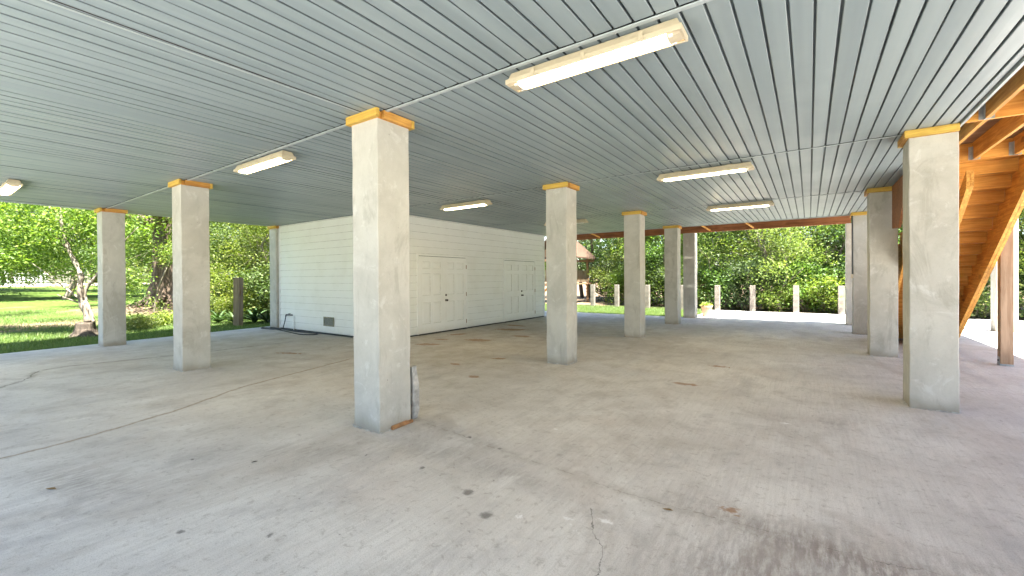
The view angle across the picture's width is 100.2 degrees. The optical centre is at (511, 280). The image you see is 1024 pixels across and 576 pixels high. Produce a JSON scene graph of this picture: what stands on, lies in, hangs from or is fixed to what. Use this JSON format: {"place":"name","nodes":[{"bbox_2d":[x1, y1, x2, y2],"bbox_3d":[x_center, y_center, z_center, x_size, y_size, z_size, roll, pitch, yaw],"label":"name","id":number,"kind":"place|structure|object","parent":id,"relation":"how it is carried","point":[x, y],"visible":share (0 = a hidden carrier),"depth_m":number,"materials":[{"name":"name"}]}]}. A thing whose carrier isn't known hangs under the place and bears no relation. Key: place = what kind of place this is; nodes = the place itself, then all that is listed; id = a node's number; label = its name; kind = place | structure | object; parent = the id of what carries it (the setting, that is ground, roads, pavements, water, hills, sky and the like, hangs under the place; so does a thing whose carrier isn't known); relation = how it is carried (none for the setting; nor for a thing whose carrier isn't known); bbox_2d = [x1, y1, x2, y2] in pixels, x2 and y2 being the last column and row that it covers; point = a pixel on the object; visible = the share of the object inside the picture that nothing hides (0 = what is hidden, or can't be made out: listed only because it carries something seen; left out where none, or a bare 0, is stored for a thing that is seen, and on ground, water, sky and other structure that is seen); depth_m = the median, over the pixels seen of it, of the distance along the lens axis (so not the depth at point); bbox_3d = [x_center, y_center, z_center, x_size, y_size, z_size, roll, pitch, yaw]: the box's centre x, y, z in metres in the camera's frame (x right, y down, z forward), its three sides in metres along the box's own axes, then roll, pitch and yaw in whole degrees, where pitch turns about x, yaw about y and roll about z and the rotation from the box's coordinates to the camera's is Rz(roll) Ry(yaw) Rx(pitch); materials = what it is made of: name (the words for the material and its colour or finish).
{"place":"outdoors","nodes":[
{"label":"outdoors","id":0,"kind":"place"},
{"bbox_2d":[68,322,97,336],"bbox_3d":[-11.463,1.314,11.506,0.857,0.381,0.689,0,0,35],"label":"tree stump","id":1,"kind":"object","parent":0,"point":[82,329],"visible":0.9,"depth_m":11.33,"materials":[{"name":"beige wood"}]},
{"bbox_2d":[0,202,159,322],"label":"pale twisted tree","id":2,"kind":"object","parent":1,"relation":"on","point":[17,258],"visible":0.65,"depth_m":11.57,"materials":[{"name":"green plant"}]},
{"bbox_2d":[0,311,1023,575],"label":"slab","id":3,"kind":"structure","parent":0,"point":[796,449],"depth_m":3.41,"materials":[{"name":"concrete"}]},
{"bbox_2d":[94,207,127,346],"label":"concrete column","id":4,"kind":"structure","parent":3,"relation":"on","point":[111,277],"depth_m":9.49,"materials":[{"name":"grey concrete"}]},
{"bbox_2d":[168,179,212,371],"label":"concrete column","id":5,"kind":"structure","parent":3,"relation":"on","point":[191,273],"depth_m":6.89,"materials":[{"name":"grey concrete"}]},
{"bbox_2d":[267,225,278,327],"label":"concrete column","id":6,"kind":"structure","parent":3,"relation":"on","point":[274,274],"depth_m":12.67,"materials":[{"name":"grey concrete"}]},
{"bbox_2d":[261,317,352,337],"bbox_3d":[-5.782,1.240,11.624,4.164,0.384,0.442,0,0,35],"label":"garden hose","id":7,"kind":"object","parent":3,"relation":"on","point":[282,329],"visible":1,"depth_m":11.75,"materials":[{"name":"black rubber"}]},
{"bbox_2d":[346,107,414,433],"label":"concrete column","id":8,"kind":"structure","parent":3,"relation":"on","point":[381,271],"depth_m":4.13,"materials":[{"name":"grey concrete"}]},
{"bbox_2d":[0,0,1023,239],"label":"raised house","id":9,"kind":"structure","parent":8,"relation":"on","point":[811,111],"depth_m":3.84,"materials":[{"name":"grey metal"}]},
{"bbox_2d":[0,179,22,194],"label":"ceiling light","id":10,"kind":"object","parent":9,"relation":"attached to","point":[9,186],"visible":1,"depth_m":6.74,"materials":[{"name":"beige plastic"}]},
{"bbox_2d":[233,150,295,173],"bbox_3d":[-3.265,-1.538,5.613,1.294,0.119,0.190,0,0,35],"label":"ceiling light","id":11,"kind":"object","parent":9,"relation":"attached to","point":[269,161],"visible":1,"depth_m":5.49,"materials":[{"name":"beige plastic"}]},
{"bbox_2d":[440,199,491,210],"bbox_3d":[-0.978,-1.568,8.943,1.294,0.119,0.190,0,0,35],"label":"ceiling light","id":12,"kind":"object","parent":9,"relation":"attached to","point":[477,203],"visible":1,"depth_m":8.84,"materials":[{"name":"beige plastic"}]},
{"bbox_2d":[505,18,687,92],"bbox_3d":[0.530,-1.549,2.997,1.294,0.119,0.190,0,0,35],"label":"ceiling light","id":13,"kind":"object","parent":9,"relation":"attached to","point":[665,34],"visible":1,"depth_m":2.89,"materials":[{"name":"beige plastic"}]},
{"bbox_2d":[657,162,753,181],"bbox_3d":[2.797,-1.578,6.262,1.294,0.119,0.190,0,0,35],"label":"ceiling light","id":14,"kind":"object","parent":9,"relation":"attached to","point":[718,170],"visible":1,"depth_m":6.17,"materials":[{"name":"beige plastic"}]},
{"bbox_2d":[706,200,773,210],"bbox_3d":[4.915,-1.605,9.259,1.294,0.119,0.190,0,0,35],"label":"ceiling light","id":15,"kind":"object","parent":9,"relation":"attached to","point":[742,205],"visible":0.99,"depth_m":9.18,"materials":[{"name":"beige plastic"}]},
{"bbox_2d":[892,175,902,228],"bbox_3d":[6.260,-1.255,6.875,0.038,0.790,1.648,0,0,35],"label":"timber board","id":16,"kind":"object","parent":9,"relation":"hanging from","point":[897,202],"visible":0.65,"depth_m":7.09,"materials":[{"name":"brown wood"}]},
{"bbox_2d":[958,65,1023,167],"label":"timber deck","id":17,"kind":"structure","parent":9,"relation":"attached to","point":[992,126],"depth_m":4.96,"materials":[{"name":"orange wood"}]},
{"bbox_2d":[391,419,412,429],"bbox_3d":[-1.079,1.416,4.213,0.030,0.037,0.270,0,0,32],"label":"wood scrap","id":18,"kind":"object","parent":3,"relation":"on","point":[399,425],"visible":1,"depth_m":4.19,"materials":[{"name":"brown wood"}]},
{"bbox_2d":[278,215,544,336],"bbox_3d":[-2.813,-0.120,14.332,4.821,3.037,7.422,0,0,35],"label":"storage room","id":19,"kind":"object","parent":3,"relation":"on","point":[463,276],"visible":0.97,"depth_m":11.97,"materials":[{"name":"white paint"}]},
{"bbox_2d":[419,256,443,333],"bbox_3d":[-2.117,0.378,11.259,0.030,1.993,0.908,0,0,35],"label":"door","id":20,"kind":"structure","parent":19,"relation":"in","point":[431,269],"depth_m":11.24,"materials":[{"name":"white paint"}]},
{"bbox_2d":[444,257,466,330],"bbox_3d":[-1.563,0.372,11.993,0.102,1.993,0.918,0,0,35],"label":"door","id":21,"kind":"structure","parent":19,"relation":"in","point":[455,293],"depth_m":11.97,"materials":[{"name":"white paint"}]},
{"bbox_2d":[504,260,520,321],"bbox_3d":[0.011,0.351,14.325,0.030,1.993,0.933,0,0,35],"label":"door","id":22,"kind":"structure","parent":19,"relation":"in","point":[512,268],"depth_m":14.30,"materials":[{"name":"white paint"}]},
{"bbox_2d":[520,261,534,318],"bbox_3d":[0.579,0.344,15.080,0.102,1.993,0.943,0,0,35],"label":"door","id":23,"kind":"structure","parent":19,"relation":"in","point":[527,269],"depth_m":15.07,"materials":[{"name":"white paint"}]},
{"bbox_2d":[410,364,418,418],"bbox_3d":[-1.120,1.154,4.506,0.345,0.556,0.096,0,3,35],"label":"broken slab","id":24,"kind":"object","parent":3,"relation":"on","point":[414,399],"depth_m":4.40,"materials":[{"name":"concrete"}]},
{"bbox_2d":[543,182,579,364],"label":"concrete column","id":25,"kind":"structure","parent":3,"relation":"on","point":[561,252],"depth_m":7.22,"materials":[{"name":"grey concrete"}]},
{"bbox_2d":[622,210,646,337],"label":"concrete column","id":26,"kind":"structure","parent":3,"relation":"on","point":[634,274],"depth_m":10.30,"materials":[{"name":"grey concrete"}]},
{"bbox_2d":[663,225,681,324],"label":"concrete column","id":27,"kind":"structure","parent":3,"relation":"on","point":[672,256],"depth_m":13.21,"materials":[{"name":"grey concrete"}]},
{"bbox_2d":[683,233,697,317],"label":"concrete column","id":28,"kind":"structure","parent":3,"relation":"on","point":[689,275],"depth_m":15.18,"materials":[{"name":"grey concrete"}]},
{"bbox_2d":[845,223,851,324],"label":"concrete column","id":29,"kind":"structure","parent":3,"relation":"on","point":[848,273],"depth_m":12.64,"materials":[{"name":"grey concrete"}]},
{"bbox_2d":[850,211,866,334],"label":"concrete column","id":30,"kind":"structure","parent":3,"relation":"on","point":[859,302],"depth_m":10.63,"materials":[{"name":"grey concrete"}]},
{"bbox_2d":[851,216,852,277],"bbox_3d":[8.487,-0.851,10.688,0.050,1.600,0.050,0,0,35],"label":"conduit","id":31,"kind":"object","parent":30,"relation":"attached to","point":[852,248],"visible":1,"depth_m":10.68,"materials":[{"name":"grey metal"}]},
{"bbox_2d":[864,186,899,357],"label":"concrete column","id":32,"kind":"structure","parent":3,"relation":"on","point":[882,287],"depth_m":7.69,"materials":[{"name":"grey concrete"}]},
{"bbox_2d":[897,123,960,413],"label":"concrete column","id":33,"kind":"structure","parent":3,"relation":"on","point":[931,268],"depth_m":4.60,"materials":[{"name":"grey concrete"}]},
{"bbox_2d":[898,155,1023,338],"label":"staircase","id":34,"kind":"structure","parent":3,"relation":"on","point":[991,198],"depth_m":6.67,"materials":[{"name":"orange wood"}]},
{"bbox_2d":[990,220,1018,332],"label":"concrete column","id":35,"kind":"structure","parent":3,"relation":"on","point":[993,296],"depth_m":10.77,"materials":[{"name":"white concrete"}]},
{"bbox_2d":[997,228,1013,366],"bbox_3d":[7.907,-0.155,6.866,0.166,3.049,0.144,0,0,35],"label":"timber post","id":36,"kind":"object","parent":3,"relation":"on","point":[1005,308],"visible":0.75,"depth_m":6.81,"materials":[{"name":"brown wood"}]},
{"bbox_2d":[0,279,1023,353],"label":"ground","id":37,"kind":"structure","parent":0,"point":[42,297],"depth_m":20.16,"materials":[{"name":"green plant"}]},
{"bbox_2d":[1,273,48,285],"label":"picket fence","id":38,"kind":"object","parent":37,"relation":"on","point":[41,281],"visible":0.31,"depth_m":39.83,"materials":[{"name":"white wood"}]},
{"bbox_2d":[0,203,52,282],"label":"broadleaf tree","id":39,"kind":"object","parent":37,"relation":"on","point":[19,237],"visible":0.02,"depth_m":23.20,"materials":[{"name":"green plant"}]},
{"bbox_2d":[2,207,85,290],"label":"broadleaf tree","id":40,"kind":"object","parent":37,"relation":"on","point":[28,257],"visible":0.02,"depth_m":30.02,"materials":[{"name":"green plant"}]},
{"bbox_2d":[7,236,97,282],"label":"neighbour house","id":41,"kind":"structure","parent":37,"relation":"on","point":[60,281],"depth_m":51.57,"materials":[{"name":"grey"}]},
{"bbox_2d":[0,202,152,300],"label":"broadleaf tree","id":42,"kind":"object","parent":37,"relation":"on","point":[71,286],"visible":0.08,"depth_m":24.05,"materials":[{"name":"green plant"}]},
{"bbox_2d":[32,226,150,282],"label":"broadleaf tree","id":43,"kind":"object","parent":37,"relation":"on","point":[96,256],"visible":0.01,"depth_m":32.50,"materials":[{"name":"green plant"}]},
{"bbox_2d":[67,220,151,284],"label":"broadleaf tree","id":44,"kind":"object","parent":37,"relation":"on","point":[136,265],"depth_m":45.18,"materials":[{"name":"green plant"}]},
{"bbox_2d":[22,205,251,309],"bbox_3d":[-16.568,-3.144,16.559,12.370,8.909,15.549,0,0,35],"label":"old tree","id":45,"kind":"object","parent":37,"relation":"on","point":[163,225],"visible":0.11,"depth_m":19.06,"materials":[{"name":"green plant"}]},
{"bbox_2d":[126,312,167,330],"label":"weed clump","id":46,"kind":"object","parent":37,"relation":"on","point":[136,322],"visible":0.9,"depth_m":12.85,"materials":[{"name":"green plant"}]},
{"bbox_2d":[72,215,228,294],"bbox_3d":[-21.587,-2.567,26.614,7.991,8.686,8.026,-1,0,-33],"label":"broadleaf tree","id":47,"kind":"object","parent":37,"relation":"on","point":[143,270],"visible":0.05,"depth_m":26.14,"materials":[{"name":"green plant"}]},
{"bbox_2d":[143,234,172,312],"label":"pale sapling","id":48,"kind":"object","parent":37,"relation":"on","point":[167,262],"visible":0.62,"depth_m":17.07,"materials":[{"name":"green plant"}]},
{"bbox_2d":[144,307,172,325],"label":"weed clump","id":49,"kind":"object","parent":37,"relation":"on","point":[165,318],"visible":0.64,"depth_m":13.87,"materials":[{"name":"green plant"}]},
{"bbox_2d":[127,215,215,269],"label":"broadleaf tree","id":50,"kind":"object","parent":37,"relation":"on","point":[144,254],"visible":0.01,"depth_m":32.12,"materials":[{"name":"green plant"}]},
{"bbox_2d":[172,280,245,311],"bbox_3d":[-12.524,0.667,18.807,3.162,1.842,3.240,0,0,1],"label":"leafy shrub","id":51,"kind":"object","parent":37,"relation":"on","point":[213,297],"visible":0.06,"depth_m":18.26,"materials":[{"name":"green plant"}]},
{"bbox_2d":[149,216,269,286],"bbox_3d":[-14.549,-1.548,22.165,6.147,6.681,6.174,0,0,16],"label":"broadleaf tree","id":52,"kind":"object","parent":37,"relation":"on","point":[224,244],"visible":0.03,"depth_m":21.04,"materials":[{"name":"green plant"}]},
{"bbox_2d":[210,310,229,322],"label":"strap leaf plant","id":53,"kind":"object","parent":37,"relation":"on","point":[215,316],"visible":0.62,"depth_m":14.58,"materials":[{"name":"green plant"}]},
{"bbox_2d":[216,309,249,321],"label":"strap leaf plant","id":54,"kind":"object","parent":37,"relation":"on","point":[230,318],"visible":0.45,"depth_m":14.32,"materials":[{"name":"green plant"}]},
{"bbox_2d":[210,272,257,312],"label":"leafy shrub","id":55,"kind":"object","parent":37,"relation":"on","point":[221,290],"visible":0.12,"depth_m":17.33,"materials":[{"name":"green plant"}]},
{"bbox_2d":[233,278,242,325],"bbox_3d":[-8.767,0.728,13.708,0.200,1.620,0.200,0,0,6],"label":"wooden post","id":56,"kind":"object","parent":37,"relation":"on","point":[237,301],"visible":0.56,"depth_m":13.62,"materials":[{"name":"grey wood"}]},
{"bbox_2d":[209,221,269,292],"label":"broadleaf tree","id":57,"kind":"object","parent":37,"relation":"on","point":[221,229],"visible":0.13,"depth_m":18.11,"materials":[{"name":"green plant"}]},
{"bbox_2d":[210,252,268,287],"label":"leafy shrub","id":58,"kind":"object","parent":37,"relation":"on","point":[228,267],"visible":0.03,"depth_m":19.51,"materials":[{"name":"green plant"}]},
{"bbox_2d":[210,222,269,309],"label":"broadleaf tree","id":59,"kind":"object","parent":37,"relation":"on","point":[254,237],"visible":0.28,"depth_m":16.70,"materials":[{"name":"green plant"}]},
{"bbox_2d":[210,289,269,317],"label":"leafy shrub","id":60,"kind":"object","parent":37,"relation":"on","point":[226,303],"visible":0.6,"depth_m":15.84,"materials":[{"name":"green plant"}]},
{"bbox_2d":[226,259,269,315],"bbox_3d":[-9.384,0.384,16.611,2.771,2.541,3.142,0,0,15],"label":"leafy shrub","id":61,"kind":"object","parent":37,"relation":"on","point":[263,293],"visible":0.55,"depth_m":15.83,"materials":[{"name":"green plant"}]},
{"bbox_2d":[232,308,269,321],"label":"strap leaf plant","id":62,"kind":"object","parent":37,"relation":"on","point":[254,314],"visible":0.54,"depth_m":14.52,"materials":[{"name":"green plant"}]},
{"bbox_2d":[251,310,269,322],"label":"strap leaf plant","id":63,"kind":"object","parent":37,"relation":"on","point":[266,318],"visible":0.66,"depth_m":14.30,"materials":[{"name":"green plant"}]},
{"bbox_2d":[35,215,1022,281],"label":"distant woods","id":64,"kind":"object","parent":37,"relation":"on","point":[588,245],"visible":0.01,"depth_m":98.92,"materials":[{"name":"green plant"}]},
{"bbox_2d":[545,240,596,301],"bbox_3d":[3.197,-0.717,26.262,3.100,4.150,2.700,0,0,35],"label":"playhouse","id":65,"kind":"object","parent":37,"relation":"on","point":[582,251],"visible":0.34,"depth_m":26.01,"materials":[{"name":"brown wood"}]},
{"bbox_2d":[590,285,594,305],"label":"concrete post","id":66,"kind":"object","parent":37,"relation":"on","point":[592,294],"visible":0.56,"depth_m":22.20,"materials":[{"name":"beige concrete"}]},
{"bbox_2d":[577,238,613,297],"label":"broadleaf tree","id":67,"kind":"object","parent":37,"relation":"on","point":[591,247],"visible":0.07,"depth_m":30.71,"materials":[{"name":"green plant"}]},
{"bbox_2d":[585,260,622,300],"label":"leafy shrub","id":68,"kind":"object","parent":37,"relation":"on","point":[598,291],"visible":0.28,"depth_m":27.08,"materials":[{"name":"green plant"}]},
{"bbox_2d":[614,285,618,306],"bbox_3d":[5.280,0.825,21.542,0.200,1.185,0.200,0,0,34],"label":"concrete post","id":69,"kind":"object","parent":37,"relation":"on","point":[616,295],"visible":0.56,"depth_m":21.45,"materials":[{"name":"beige concrete"}]},
{"bbox_2d":[577,235,662,284],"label":"broadleaf tree","id":70,"kind":"object","parent":37,"relation":"on","point":[606,241],"visible":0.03,"depth_m":28.13,"materials":[{"name":"green plant"}]},
{"bbox_2d":[602,266,645,304],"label":"leafy shrub","id":71,"kind":"object","parent":37,"relation":"on","point":[620,278],"visible":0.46,"depth_m":23.00,"materials":[{"name":"green plant"}]},
{"bbox_2d":[592,235,663,271],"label":"broadleaf tree","id":72,"kind":"object","parent":37,"relation":"on","point":[608,251],"visible":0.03,"depth_m":25.21,"materials":[{"name":"green plant"}]},
{"bbox_2d":[586,235,682,289],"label":"broadleaf tree","id":73,"kind":"object","parent":37,"relation":"on","point":[615,263],"visible":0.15,"depth_m":24.65,"materials":[{"name":"green plant"}]},
{"bbox_2d":[616,257,664,305],"bbox_3d":[7.076,-0.002,22.750,3.491,3.176,3.079,-1,0,-35],"label":"leafy shrub","id":74,"kind":"object","parent":37,"relation":"on","point":[648,271],"visible":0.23,"depth_m":22.10,"materials":[{"name":"green plant"}]},
{"bbox_2d":[645,285,649,307],"bbox_3d":[6.481,0.823,20.465,0.200,1.185,0.200,0,0,36],"label":"concrete post","id":75,"kind":"object","parent":37,"relation":"on","point":[647,296],"visible":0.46,"depth_m":20.39,"materials":[{"name":"beige concrete"}]},
{"bbox_2d":[605,232,719,301],"bbox_3d":[8.811,-2.608,23.212,7.158,8.171,6.855,0,0,-23],"label":"broadleaf tree","id":76,"kind":"object","parent":37,"relation":"on","point":[652,255],"visible":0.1,"depth_m":21.99,"materials":[{"name":"green plant"}]},
{"bbox_2d":[647,258,703,305],"bbox_3d":[7.973,0.180,21.206,2.932,2.695,2.901,0,0,31],"label":"leafy shrub","id":77,"kind":"object","parent":37,"relation":"on","point":[659,280],"visible":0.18,"depth_m":21.07,"materials":[{"name":"green plant"}]},
{"bbox_2d":[660,270,727,307],"bbox_3d":[8.993,0.443,21.012,3.162,2.303,3.240,0,0,24],"label":"leafy shrub","id":78,"kind":"object","parent":37,"relation":"on","point":[699,284],"visible":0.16,"depth_m":20.40,"materials":[{"name":"green plant"}]},
{"bbox_2d":[714,285,719,309],"bbox_3d":[8.966,0.816,18.679,0.200,1.185,0.200,0,0,36],"label":"concrete post","id":79,"kind":"object","parent":37,"relation":"on","point":[717,297],"visible":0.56,"depth_m":18.59,"materials":[{"name":"beige concrete"}]},
{"bbox_2d":[696,231,738,304],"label":"leafy tree","id":80,"kind":"object","parent":37,"relation":"on","point":[713,250],"visible":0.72,"depth_m":19.91,"materials":[{"name":"green plant"}]},
{"bbox_2d":[697,261,747,308],"bbox_3d":[9.537,0.294,19.759,2.638,2.425,2.611,-1,0,-38],"label":"leafy shrub","id":81,"kind":"object","parent":37,"relation":"on","point":[718,279],"visible":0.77,"depth_m":19.48,"materials":[{"name":"green plant"}]},
{"bbox_2d":[681,229,804,288],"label":"broadleaf tree","id":82,"kind":"object","parent":37,"relation":"on","point":[729,251],"visible":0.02,"depth_m":24.22,"materials":[{"name":"green plant"}]},
{"bbox_2d":[681,226,807,306],"bbox_3d":[11.197,-2.419,21.892,6.800,7.762,6.512,0,0,43],"label":"broadleaf tree","id":83,"kind":"object","parent":37,"relation":"on","point":[734,237],"visible":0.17,"depth_m":21.31,"materials":[{"name":"green plant"}]},
{"bbox_2d":[707,253,786,310],"bbox_3d":[10.363,0.062,19.286,2.925,3.017,3.316,0,0,4],"label":"leafy shrub","id":84,"kind":"object","parent":37,"relation":"on","point":[746,270],"visible":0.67,"depth_m":18.81,"materials":[{"name":"green plant"}]},
{"bbox_2d":[750,285,755,311],"bbox_3d":[10.095,0.813,17.956,0.200,1.185,0.200,0,0,33],"label":"concrete post","id":85,"kind":"object","parent":37,"relation":"on","point":[752,299],"visible":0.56,"depth_m":17.87,"materials":[{"name":"beige concrete"}]},
{"bbox_2d":[699,226,838,309],"bbox_3d":[11.563,-1.517,19.561,6.174,6.681,6.147,-1,0,-34],"label":"broadleaf tree","id":86,"kind":"object","parent":37,"relation":"on","point":[763,251],"visible":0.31,"depth_m":18.27,"materials":[{"name":"green plant"}]},
{"bbox_2d":[723,226,823,290],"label":"broadleaf tree","id":87,"kind":"object","parent":37,"relation":"on","point":[784,241],"depth_m":23.69,"materials":[{"name":"green plant"}]},
{"bbox_2d":[747,276,809,310],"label":"leafy shrub","id":88,"kind":"object","parent":37,"relation":"on","point":[770,296],"visible":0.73,"depth_m":18.07,"materials":[{"name":"green plant"}]},
{"bbox_2d":[764,226,806,311],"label":"leafy tree","id":89,"kind":"object","parent":37,"relation":"on","point":[781,249],"visible":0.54,"depth_m":17.90,"materials":[{"name":"green plant"}]},
{"bbox_2d":[746,226,844,307],"bbox_3d":[14.682,-2.862,20.464,6.986,8.661,6.134,-1,0,-44],"label":"broadleaf tree","id":90,"kind":"object","parent":37,"relation":"on","point":[827,236],"visible":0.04,"depth_m":19.82,"materials":[{"name":"green plant"}]},
{"bbox_2d":[793,286,798,312],"bbox_3d":[11.315,0.810,17.048,0.200,1.185,0.200,0,0,35],"label":"concrete post","id":91,"kind":"object","parent":37,"relation":"on","point":[795,299],"visible":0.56,"depth_m":16.97,"materials":[{"name":"white concrete"}]},
{"bbox_2d":[759,253,838,311],"bbox_3d":[12.257,0.169,18.151,2.901,2.695,2.932,0,0,-11],"label":"leafy shrub","id":92,"kind":"object","parent":37,"relation":"on","point":[803,271],"visible":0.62,"depth_m":17.78,"materials":[{"name":"green plant"}]},
{"bbox_2d":[771,219,851,304],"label":"broadleaf tree","id":93,"kind":"object","parent":37,"relation":"on","point":[820,252],"visible":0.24,"depth_m":18.29,"materials":[{"name":"green plant"}]},
{"bbox_2d":[796,268,844,312],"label":"leafy shrub","id":94,"kind":"object","parent":37,"relation":"on","point":[834,305],"visible":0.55,"depth_m":17.21,"materials":[{"name":"green plant"}]},
{"bbox_2d":[814,246,844,311],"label":"leafy shrub","id":95,"kind":"object","parent":37,"relation":"on","point":[840,266],"visible":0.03,"depth_m":17.63,"materials":[{"name":"green plant"}]},
{"bbox_2d":[838,286,844,314],"bbox_3d":[12.490,0.806,16.232,0.200,1.185,0.200,0,0,34],"label":"concrete post","id":96,"kind":"object","parent":37,"relation":"on","point":[841,301],"visible":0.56,"depth_m":16.15,"materials":[{"name":"white concrete"}]},
{"bbox_2d":[799,218,902,292],"bbox_3d":[15.280,-2.623,18.179,7.158,8.171,6.855,0,0,-26],"label":"broadleaf tree","id":97,"kind":"object","parent":37,"relation":"on","point":[834,240],"visible":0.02,"depth_m":17.75,"materials":[{"name":"green plant"}]},
{"bbox_2d":[959,207,1023,290],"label":"broadleaf tree","id":98,"kind":"object","parent":37,"relation":"on","point":[1020,238],"visible":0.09,"depth_m":14.14,"materials":[{"name":"green plant"}]},
{"bbox_2d":[970,271,1023,317],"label":"leafy shrub","id":99,"kind":"object","parent":37,"relation":"on","point":[985,300],"visible":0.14,"depth_m":14.53,"materials":[{"name":"green plant"}]},
{"bbox_2d":[1018,249,1023,317],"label":"leafy shrub","id":100,"kind":"object","parent":37,"relation":"on","point":[1020,277],"visible":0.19,"depth_m":14.43,"materials":[{"name":"green plant"}]},
{"bbox_2d":[1018,215,1023,278],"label":"broadleaf tree","id":101,"kind":"object","parent":37,"relation":"on","point":[1020,233],"visible":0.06,"depth_m":15.07,"materials":[{"name":"green plant"}]},
{"bbox_2d":[697,310,1023,331],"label":"patio","id":102,"kind":"structure","parent":0,"point":[979,324],"depth_m":15.07,"materials":[{"name":"concrete"}]},
{"bbox_2d":[700,301,712,315],"bbox_3d":[7.169,1.037,15.813,0.476,0.592,0.470,0,0,35],"label":"flower pot","id":103,"kind":"object","parent":102,"relation":"on","point":[706,308],"visible":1,"depth_m":15.71,"materials":[{"name":"ceramic"}]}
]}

